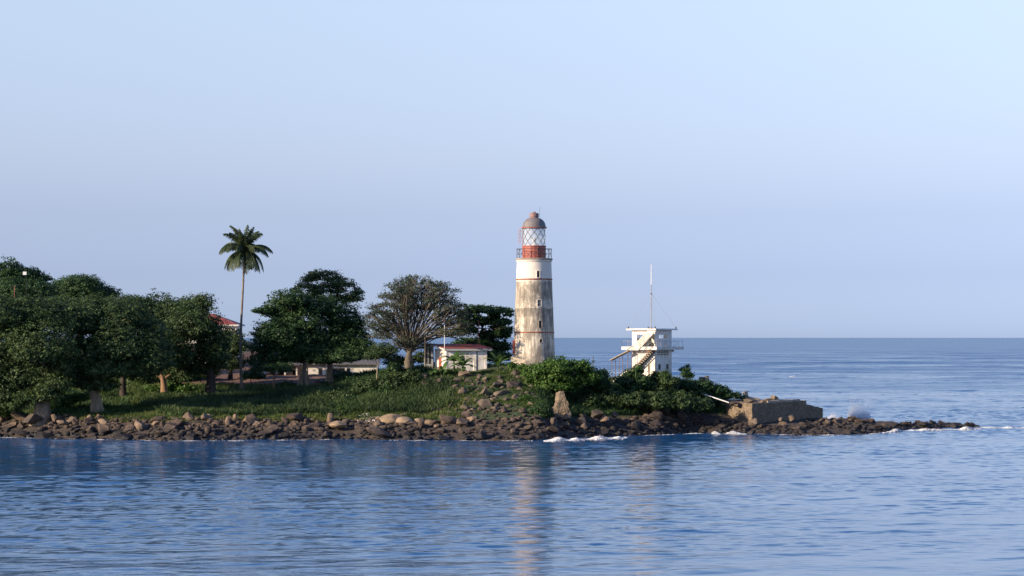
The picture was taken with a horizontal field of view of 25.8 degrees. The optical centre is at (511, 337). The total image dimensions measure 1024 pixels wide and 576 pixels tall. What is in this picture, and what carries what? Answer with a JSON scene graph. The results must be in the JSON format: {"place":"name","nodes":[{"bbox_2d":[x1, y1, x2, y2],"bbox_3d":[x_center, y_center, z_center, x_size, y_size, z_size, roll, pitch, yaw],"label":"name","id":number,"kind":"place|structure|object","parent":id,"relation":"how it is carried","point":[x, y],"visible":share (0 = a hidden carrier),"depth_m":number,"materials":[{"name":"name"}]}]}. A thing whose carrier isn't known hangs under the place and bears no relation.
{"place":"outdoors","nodes":[
{"label":"outdoors","id":0,"kind":"place"},
{"bbox_2d":[0,341,961,440],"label":"ground","id":1,"kind":"structure","parent":0,"point":[456,435],"depth_m":319.03,"materials":[{"name":"stone"}]},
{"bbox_2d":[1,422,16,428],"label":"boulder","id":2,"kind":"object","parent":1,"relation":"on","point":[11,425],"visible":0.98,"depth_m":318.88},
{"bbox_2d":[0,409,28,418],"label":"bush","id":3,"kind":"object","parent":1,"relation":"on","point":[7,414],"visible":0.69,"depth_m":322.78,"materials":[{"name":"green plant"}]},
{"bbox_2d":[11,412,26,420],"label":"boulder","id":4,"kind":"object","parent":1,"relation":"on","point":[18,416],"visible":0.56,"depth_m":320.92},
{"bbox_2d":[11,428,27,435],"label":"boulder","id":5,"kind":"object","parent":1,"relation":"on","point":[18,431],"visible":1,"depth_m":314.63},
{"bbox_2d":[0,254,63,361],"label":"broad tree","id":6,"kind":"object","parent":1,"relation":"on","point":[33,281],"visible":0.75,"depth_m":371.00,"materials":[{"name":"green plant"}]},
{"bbox_2d":[22,413,42,423],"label":"boulder","id":7,"kind":"object","parent":1,"relation":"on","point":[31,418],"visible":1,"depth_m":317.62,"materials":[{"name":"stone"}]},
{"bbox_2d":[34,432,54,438],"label":"boulder","id":8,"kind":"object","parent":1,"relation":"on","point":[42,435],"visible":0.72,"depth_m":311.12,"materials":[{"name":"stone"}]},
{"bbox_2d":[0,292,102,425],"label":"broad tree","id":9,"kind":"object","parent":1,"relation":"on","point":[45,375],"visible":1,"depth_m":317.92,"materials":[{"name":"green plant"}]},
{"bbox_2d":[51,414,61,422],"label":"boulder","id":10,"kind":"object","parent":1,"relation":"on","point":[54,417],"visible":0.83,"depth_m":318.15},
{"bbox_2d":[50,390,89,409],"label":"bush","id":11,"kind":"object","parent":1,"relation":"on","point":[72,399],"visible":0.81,"depth_m":328.72,"materials":[{"name":"green plant"}]},
{"bbox_2d":[48,273,122,357],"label":"broad tree","id":12,"kind":"object","parent":1,"relation":"on","point":[74,285],"visible":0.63,"depth_m":412.25,"materials":[{"name":"green plant"}]},
{"bbox_2d":[98,424,110,435],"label":"boulder","id":13,"kind":"object","parent":1,"relation":"on","point":[102,428],"visible":1,"depth_m":310.30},
{"bbox_2d":[31,288,193,396],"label":"broad tree","id":14,"kind":"object","parent":1,"relation":"on","point":[152,304],"visible":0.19,"depth_m":343.29,"materials":[{"name":"green plant"}]},
{"bbox_2d":[62,291,181,412],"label":"broad tree","id":15,"kind":"object","parent":1,"relation":"on","point":[120,346],"visible":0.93,"depth_m":321.81,"materials":[{"name":"green plant"}]},
{"bbox_2d":[112,434,132,439],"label":"boulder","id":16,"kind":"object","parent":1,"relation":"on","point":[123,436],"visible":0.96,"depth_m":306.72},
{"bbox_2d":[123,424,135,431],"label":"boulder","id":17,"kind":"object","parent":1,"relation":"on","point":[129,427],"visible":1,"depth_m":309.75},
{"bbox_2d":[22,369,238,391],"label":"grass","id":18,"kind":"structure","parent":1,"relation":"on","point":[132,385],"depth_m":357.18,"materials":[{"name":"plant"}]},
{"bbox_2d":[134,420,147,429],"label":"boulder","id":19,"kind":"object","parent":1,"relation":"on","point":[138,424],"visible":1,"depth_m":310.07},
{"bbox_2d":[156,374,169,391],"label":"pruned tree","id":20,"kind":"object","parent":1,"relation":"on","point":[164,388],"visible":0.88,"depth_m":337.67,"materials":[{"name":"red plant"}]},
{"bbox_2d":[141,380,199,393],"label":"bush","id":21,"kind":"object","parent":1,"relation":"on","point":[176,386],"visible":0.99,"depth_m":338.95,"materials":[{"name":"green plant"}]},
{"bbox_2d":[164,423,177,429],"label":"boulder","id":22,"kind":"object","parent":1,"relation":"on","point":[171,426],"visible":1,"depth_m":308.87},
{"bbox_2d":[126,366,220,383],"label":"bush","id":23,"kind":"object","parent":1,"relation":"on","point":[150,380],"visible":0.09,"depth_m":362.24,"materials":[{"name":"green plant"}]},
{"bbox_2d":[170,419,184,426],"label":"boulder","id":24,"kind":"object","parent":1,"relation":"on","point":[179,422],"visible":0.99,"depth_m":311.06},
{"bbox_2d":[140,291,236,393],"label":"broad tree","id":25,"kind":"object","parent":1,"relation":"on","point":[203,332],"visible":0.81,"depth_m":338.46,"materials":[{"name":"green plant"}]},
{"bbox_2d":[182,412,194,420],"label":"boulder","id":26,"kind":"object","parent":1,"relation":"on","point":[187,415],"visible":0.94,"depth_m":314.35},
{"bbox_2d":[184,434,193,439],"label":"boulder","id":27,"kind":"object","parent":1,"relation":"on","point":[188,436],"visible":0.94,"depth_m":305.06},
{"bbox_2d":[188,314,244,362],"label":"hillside house","id":28,"kind":"structure","parent":1,"relation":"on","point":[232,322],"depth_m":405.95,"materials":[{"name":"white paint"}]},
{"bbox_2d":[0,365,464,419],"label":"grass","id":29,"kind":"structure","parent":1,"relation":"on","point":[132,408],"depth_m":325.47,"materials":[{"name":"plant"}]},
{"bbox_2d":[221,324,247,378],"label":"broad tree","id":30,"kind":"object","parent":1,"relation":"on","point":[235,337],"visible":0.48,"depth_m":363.30,"materials":[{"name":"green plant"}]},
{"bbox_2d":[79,411,402,421],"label":"strip grass","id":31,"kind":"structure","parent":1,"relation":"on","point":[321,418],"depth_m":317.96,"materials":[{"name":"plant"}]},
{"bbox_2d":[219,225,272,389],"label":"coconut palm","id":32,"kind":"object","parent":1,"relation":"on","point":[243,247],"visible":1,"depth_m":344.27,"materials":[{"name":"green plant"}]},
{"bbox_2d":[243,414,257,422],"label":"boulder","id":33,"kind":"object","parent":1,"relation":"on","point":[251,418],"visible":1,"depth_m":315.53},
{"bbox_2d":[237,370,267,383],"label":"bush","id":34,"kind":"object","parent":1,"relation":"on","point":[250,375],"visible":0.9,"depth_m":356.14,"materials":[{"name":"green plant"}]},
{"bbox_2d":[256,429,272,437],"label":"boulder","id":35,"kind":"object","parent":1,"relation":"on","point":[268,432],"visible":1,"depth_m":308.36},
{"bbox_2d":[242,319,297,385],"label":"broad tree","id":36,"kind":"object","parent":1,"relation":"on","point":[268,359],"visible":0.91,"depth_m":342.44,"materials":[{"name":"green plant"}]},
{"bbox_2d":[265,425,276,432],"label":"boulder","id":37,"kind":"object","parent":1,"relation":"on","point":[273,428],"visible":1,"depth_m":309.79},
{"bbox_2d":[278,431,289,437],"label":"boulder","id":38,"kind":"object","parent":1,"relation":"on","point":[285,434],"visible":1,"depth_m":307.77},
{"bbox_2d":[287,413,302,420],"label":"boulder","id":39,"kind":"object","parent":1,"relation":"on","point":[296,416],"visible":1,"depth_m":316.08,"materials":[{"name":"stone"}]},
{"bbox_2d":[139,373,460,415],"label":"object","id":40,"kind":"object","parent":1,"relation":"on","point":[412,399],"visible":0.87,"depth_m":326.95,"materials":[{"name":"green plant"}]},
{"bbox_2d":[276,376,348,387],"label":"bush","id":41,"kind":"object","parent":1,"relation":"on","point":[286,383],"visible":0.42,"depth_m":345.87,"materials":[{"name":"green plant"}]},
{"bbox_2d":[250,287,376,385],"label":"broad tree","id":42,"kind":"object","parent":1,"relation":"on","point":[310,341],"visible":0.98,"depth_m":344.49,"materials":[{"name":"green plant"}]},
{"bbox_2d":[263,359,379,374],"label":"long building","id":43,"kind":"structure","parent":1,"relation":"on","point":[357,366],"depth_m":377.00,"materials":[{"name":"white paint"}]},
{"bbox_2d":[286,387,365,398],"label":"bush","id":44,"kind":"object","parent":1,"relation":"on","point":[343,392],"visible":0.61,"depth_m":331.94,"materials":[{"name":"green plant"}]},
{"bbox_2d":[288,268,365,381],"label":"broad tree","id":45,"kind":"object","parent":1,"relation":"on","point":[334,281],"visible":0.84,"depth_m":351.35,"materials":[{"name":"green plant"}]},
{"bbox_2d":[323,431,331,437],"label":"boulder","id":46,"kind":"object","parent":1,"relation":"on","point":[326,434],"visible":1,"depth_m":309.33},
{"bbox_2d":[327,413,333,421],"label":"boulder","id":47,"kind":"object","parent":1,"relation":"on","point":[330,417],"visible":0.81,"depth_m":316.48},
{"bbox_2d":[329,421,346,427],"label":"boulder","id":48,"kind":"object","parent":1,"relation":"on","point":[337,424],"visible":1,"depth_m":312.23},
{"bbox_2d":[336,403,345,417],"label":"sapling","id":49,"kind":"object","parent":1,"relation":"on","point":[341,407],"visible":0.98,"depth_m":317.84,"materials":[{"name":"green plant"}]},
{"bbox_2d":[332,368,361,378],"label":"bush","id":50,"kind":"object","parent":1,"relation":"on","point":[335,375],"visible":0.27,"depth_m":356.06,"materials":[{"name":"green plant"}]},
{"bbox_2d":[335,373,369,384],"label":"bush","id":51,"kind":"object","parent":1,"relation":"on","point":[352,379],"visible":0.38,"depth_m":341.84,"materials":[{"name":"green plant"}]},
{"bbox_2d":[338,388,400,401],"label":"bush","id":52,"kind":"object","parent":1,"relation":"on","point":[354,396],"visible":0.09,"depth_m":329.17,"materials":[{"name":"green plant"}]},
{"bbox_2d":[366,426,392,438],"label":"boulder","id":53,"kind":"object","parent":1,"relation":"on","point":[377,431],"visible":1,"depth_m":307.10,"materials":[{"name":"stone"}]},
{"bbox_2d":[362,341,399,379],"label":"tree","id":54,"kind":"object","parent":1,"relation":"on","point":[378,352],"visible":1,"depth_m":333.07,"materials":[{"name":"green plant"}]},
{"bbox_2d":[349,368,425,392],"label":"bush","id":55,"kind":"object","parent":1,"relation":"on","point":[391,379],"visible":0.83,"depth_m":331.48,"materials":[{"name":"green plant"}]},
{"bbox_2d":[379,414,402,423],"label":"boulder","id":56,"kind":"object","parent":1,"relation":"on","point":[389,418],"visible":0.61,"depth_m":314.60,"materials":[{"name":"stone"}]},
{"bbox_2d":[378,361,430,375],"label":"bush","id":57,"kind":"object","parent":1,"relation":"on","point":[396,366],"visible":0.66,"depth_m":336.67,"materials":[{"name":"green plant"}]},
{"bbox_2d":[396,417,412,423],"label":"boulder","id":58,"kind":"object","parent":1,"relation":"on","point":[402,419],"visible":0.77,"depth_m":314.01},
{"bbox_2d":[381,349,434,366],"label":"bush","id":59,"kind":"object","parent":1,"relation":"on","point":[417,358],"visible":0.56,"depth_m":348.10,"materials":[{"name":"green plant"}]},
{"bbox_2d":[361,274,473,369],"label":"umbrella tree","id":60,"kind":"object","parent":1,"relation":"on","point":[411,340],"visible":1,"depth_m":341.23,"materials":[{"name":"green plant"}]},
{"bbox_2d":[418,418,424,428],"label":"boulder","id":61,"kind":"object","parent":1,"relation":"on","point":[421,421],"visible":1,"depth_m":310.93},
{"bbox_2d":[424,344,433,367],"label":"outbuilding","id":62,"kind":"structure","parent":1,"relation":"on","point":[429,356],"depth_m":347.00,"materials":[{"name":"concrete"}]},
{"bbox_2d":[426,368,442,374],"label":"banana plant","id":63,"kind":"object","parent":1,"relation":"on","point":[434,371],"visible":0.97,"depth_m":335.43,"materials":[{"name":"green plant"}]},
{"bbox_2d":[434,435,450,439],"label":"boulder","id":64,"kind":"object","parent":1,"relation":"on","point":[441,437],"visible":0.51,"depth_m":304.68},
{"bbox_2d":[434,361,452,373],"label":"banana plant","id":65,"kind":"object","parent":1,"relation":"on","point":[443,367],"visible":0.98,"depth_m":334.93,"materials":[{"name":"green plant"}]},
{"bbox_2d":[439,415,456,423],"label":"boulder","id":66,"kind":"object","parent":1,"relation":"on","point":[450,419],"visible":0.97,"depth_m":312.80,"materials":[{"name":"stone"}]},
{"bbox_2d":[439,351,467,374],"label":"banana plant","id":67,"kind":"object","parent":1,"relation":"on","point":[454,357],"visible":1,"depth_m":335.38,"materials":[{"name":"green plant"}]},
{"bbox_2d":[432,344,491,370],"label":"house","id":68,"kind":"structure","parent":1,"relation":"on","point":[477,353],"depth_m":341.57,"materials":[{"name":"white paint"}]},
{"bbox_2d":[448,355,476,371],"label":"banana plant","id":69,"kind":"object","parent":1,"relation":"on","point":[463,362],"visible":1,"depth_m":334.93,"materials":[{"name":"green plant"}]},
{"bbox_2d":[456,417,468,425],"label":"boulder","id":70,"kind":"object","parent":1,"relation":"on","point":[462,421],"visible":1,"depth_m":310.87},
{"bbox_2d":[458,370,469,376],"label":"boulder","id":71,"kind":"object","parent":1,"relation":"on","point":[464,372],"visible":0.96,"depth_m":334.48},
{"bbox_2d":[461,411,471,417],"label":"boulder","id":72,"kind":"object","parent":1,"relation":"on","point":[464,414],"visible":0.91,"depth_m":314.30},
{"bbox_2d":[417,375,534,414],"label":"slope rubble","id":73,"kind":"object","parent":1,"relation":"on","point":[501,387],"visible":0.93,"depth_m":324.59,"materials":[{"name":"stone"}]},
{"bbox_2d":[447,304,514,363],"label":"almond tree","id":74,"kind":"object","parent":1,"relation":"on","point":[495,321],"visible":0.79,"depth_m":352.34,"materials":[{"name":"green plant"}]},
{"bbox_2d":[477,429,487,438],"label":"boulder","id":75,"kind":"object","parent":1,"relation":"on","point":[481,434],"visible":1,"depth_m":305.19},
{"bbox_2d":[429,369,538,414],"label":"slope grass","id":76,"kind":"structure","parent":1,"relation":"on","point":[504,377],"depth_m":326.21,"materials":[{"name":"plant"}]},
{"bbox_2d":[477,399,492,406],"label":"boulder","id":77,"kind":"object","parent":1,"relation":"on","point":[484,402],"visible":1,"depth_m":319.77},
{"bbox_2d":[464,384,511,395],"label":"bush","id":78,"kind":"object","parent":1,"relation":"on","point":[471,387],"visible":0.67,"depth_m":326.54,"materials":[{"name":"green plant"}]},
{"bbox_2d":[0,406,979,440],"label":"shore rubble","id":79,"kind":"object","parent":1,"relation":"on","point":[745,427],"visible":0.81,"depth_m":314.54,"materials":[{"name":"stone"}]},
{"bbox_2d":[484,353,513,369],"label":"banana plant","id":80,"kind":"object","parent":1,"relation":"on","point":[497,360],"visible":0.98,"depth_m":336.83,"materials":[{"name":"green plant"}]},
{"bbox_2d":[493,390,506,395],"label":"boulder","id":81,"kind":"object","parent":1,"relation":"on","point":[500,393],"visible":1,"depth_m":324.24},
{"bbox_2d":[506,381,522,387],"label":"boulder","id":82,"kind":"object","parent":1,"relation":"on","point":[513,384],"visible":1,"depth_m":327.19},
{"bbox_2d":[504,360,528,374],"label":"bush","id":83,"kind":"object","parent":1,"relation":"on","point":[511,365],"visible":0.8,"depth_m":335.01,"materials":[{"name":"green plant"}]},
{"bbox_2d":[511,357,536,365],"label":"retaining wall","id":84,"kind":"structure","parent":1,"relation":"on","point":[519,361],"depth_m":339.33,"materials":[{"name":"concrete"}]},
{"bbox_2d":[513,392,541,403],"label":"bush","id":85,"kind":"object","parent":1,"relation":"on","point":[525,397],"visible":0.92,"depth_m":321.29,"materials":[{"name":"green plant"}]},
{"bbox_2d":[513,212,554,365],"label":"lighthouse","id":86,"kind":"object","parent":1,"relation":"on","point":[533,340],"visible":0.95,"depth_m":342.64,"materials":[{"name":"paint"}]},
{"bbox_2d":[525,403,552,414],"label":"bush","id":87,"kind":"object","parent":1,"relation":"on","point":[536,408],"visible":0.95,"depth_m":316.22,"materials":[{"name":"green plant"}]},
{"bbox_2d":[546,426,558,431],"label":"boulder","id":88,"kind":"object","parent":1,"relation":"on","point":[553,429],"visible":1,"depth_m":310.29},
{"bbox_2d":[551,391,571,419],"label":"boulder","id":89,"kind":"object","parent":1,"relation":"on","point":[560,408],"visible":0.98,"depth_m":319.02,"materials":[{"name":"stone"}]},
{"bbox_2d":[520,353,603,392],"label":"bush","id":90,"kind":"object","parent":1,"relation":"on","point":[567,376],"visible":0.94,"depth_m":327.08,"materials":[{"name":"green plant"}]},
{"bbox_2d":[575,417,586,424],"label":"boulder","id":91,"kind":"object","parent":1,"relation":"on","point":[580,420],"visible":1,"depth_m":318.91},
{"bbox_2d":[577,369,614,394],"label":"bush","id":92,"kind":"object","parent":1,"relation":"on","point":[604,384],"visible":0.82,"depth_m":330.43,"materials":[{"name":"green plant"}]},
{"bbox_2d":[591,409,603,418],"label":"boulder","id":93,"kind":"object","parent":1,"relation":"on","point":[596,413],"visible":1,"depth_m":324.56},
{"bbox_2d":[598,383,631,394],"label":"bush","id":94,"kind":"object","parent":1,"relation":"on","point":[623,387],"visible":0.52,"depth_m":332.59,"materials":[{"name":"green plant"}]},
{"bbox_2d":[535,376,726,418],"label":"undergrowth","id":95,"kind":"object","parent":1,"relation":"on","point":[575,408],"visible":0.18,"depth_m":328.84,"materials":[{"name":"green plant"}]},
{"bbox_2d":[611,364,654,390],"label":"bush","id":96,"kind":"object","parent":1,"relation":"on","point":[628,380],"visible":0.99,"depth_m":333.44,"materials":[{"name":"green plant"}]},
{"bbox_2d":[631,421,639,430],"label":"boulder","id":97,"kind":"object","parent":1,"relation":"on","point":[634,425],"visible":1,"depth_m":322.15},
{"bbox_2d":[574,386,714,413],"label":"bush","id":98,"kind":"object","parent":1,"relation":"on","point":[659,400],"visible":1,"depth_m":328.95,"materials":[{"name":"green plant"}]},
{"bbox_2d":[609,329,683,377],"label":"watchtower","id":99,"kind":"structure","parent":1,"relation":"on","point":[650,349],"depth_m":339.37,"materials":[{"name":"white paint"}]},
{"bbox_2d":[628,264,676,328],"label":"antenna mast","id":100,"kind":"object","parent":99,"relation":"on","point":[651,303],"visible":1,"depth_m":340.26,"materials":[{"name":"grey metal"}]},
{"bbox_2d":[649,419,661,425],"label":"boulder","id":101,"kind":"object","parent":1,"relation":"on","point":[658,422],"visible":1,"depth_m":326.17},
{"bbox_2d":[649,409,662,419],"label":"boulder","id":102,"kind":"object","parent":1,"relation":"on","point":[657,414],"visible":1,"depth_m":328.27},
{"bbox_2d":[641,369,681,393],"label":"bush","id":103,"kind":"object","parent":1,"relation":"on","point":[668,386],"visible":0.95,"depth_m":334.08,"materials":[{"name":"green plant"}]},
{"bbox_2d":[678,364,694,378],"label":"tree","id":104,"kind":"object","parent":1,"relation":"on","point":[685,371],"visible":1,"depth_m":339.69,"materials":[{"name":"green plant"}]},
{"bbox_2d":[675,376,731,398],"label":"bush","id":105,"kind":"object","parent":1,"relation":"on","point":[698,388],"visible":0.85,"depth_m":337.13,"materials":[{"name":"green plant"}]},
{"bbox_2d":[706,389,748,400],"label":"bush","id":106,"kind":"object","parent":1,"relation":"on","point":[732,395],"visible":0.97,"depth_m":337.90,"materials":[{"name":"green plant"}]},
{"bbox_2d":[715,399,822,423],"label":"sea wall","id":107,"kind":"structure","parent":1,"relation":"on","point":[775,410],"depth_m":337.59,"materials":[{"name":"concrete"}]},
{"bbox_2d":[0,338,1023,575],"bbox_3d":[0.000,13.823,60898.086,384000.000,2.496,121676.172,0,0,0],"label":"water","id":108,"kind":"structure","parent":0,"point":[930,503],"depth_m":201.26,"materials":[{"name":"blue liquid"}]},
{"bbox_2d":[4,437,518,440],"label":"shoreline foam","id":109,"kind":"object","parent":108,"relation":"on","point":[238,440],"visible":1,"depth_m":304.61,"materials":[{"name":"white"}]},
{"bbox_2d":[544,436,627,441],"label":"breaking wave foam","id":110,"kind":"object","parent":108,"relation":"on","point":[555,439],"visible":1,"depth_m":306.64,"materials":[{"name":"white"}]},
{"bbox_2d":[711,431,744,434],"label":"wall foam","id":111,"kind":"object","parent":108,"relation":"on","point":[730,432],"depth_m":324.94,"materials":[{"name":"white"}]},
{"bbox_2d":[883,429,908,432],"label":"breaker foam","id":112,"kind":"object","parent":108,"relation":"on","point":[894,430],"visible":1,"depth_m":331.27,"materials":[{"name":"white"}]},
{"bbox_2d":[880,426,982,432],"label":"spit foam","id":113,"kind":"object","parent":108,"relation":"on","point":[962,428],"visible":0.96,"depth_m":339.23,"materials":[{"name":"white"}]},
{"bbox_2d":[0,0,1023,337],"label":"sky","id":114,"kind":"structure","parent":0,"point":[779,168],"materials":[{"name":"blue"}]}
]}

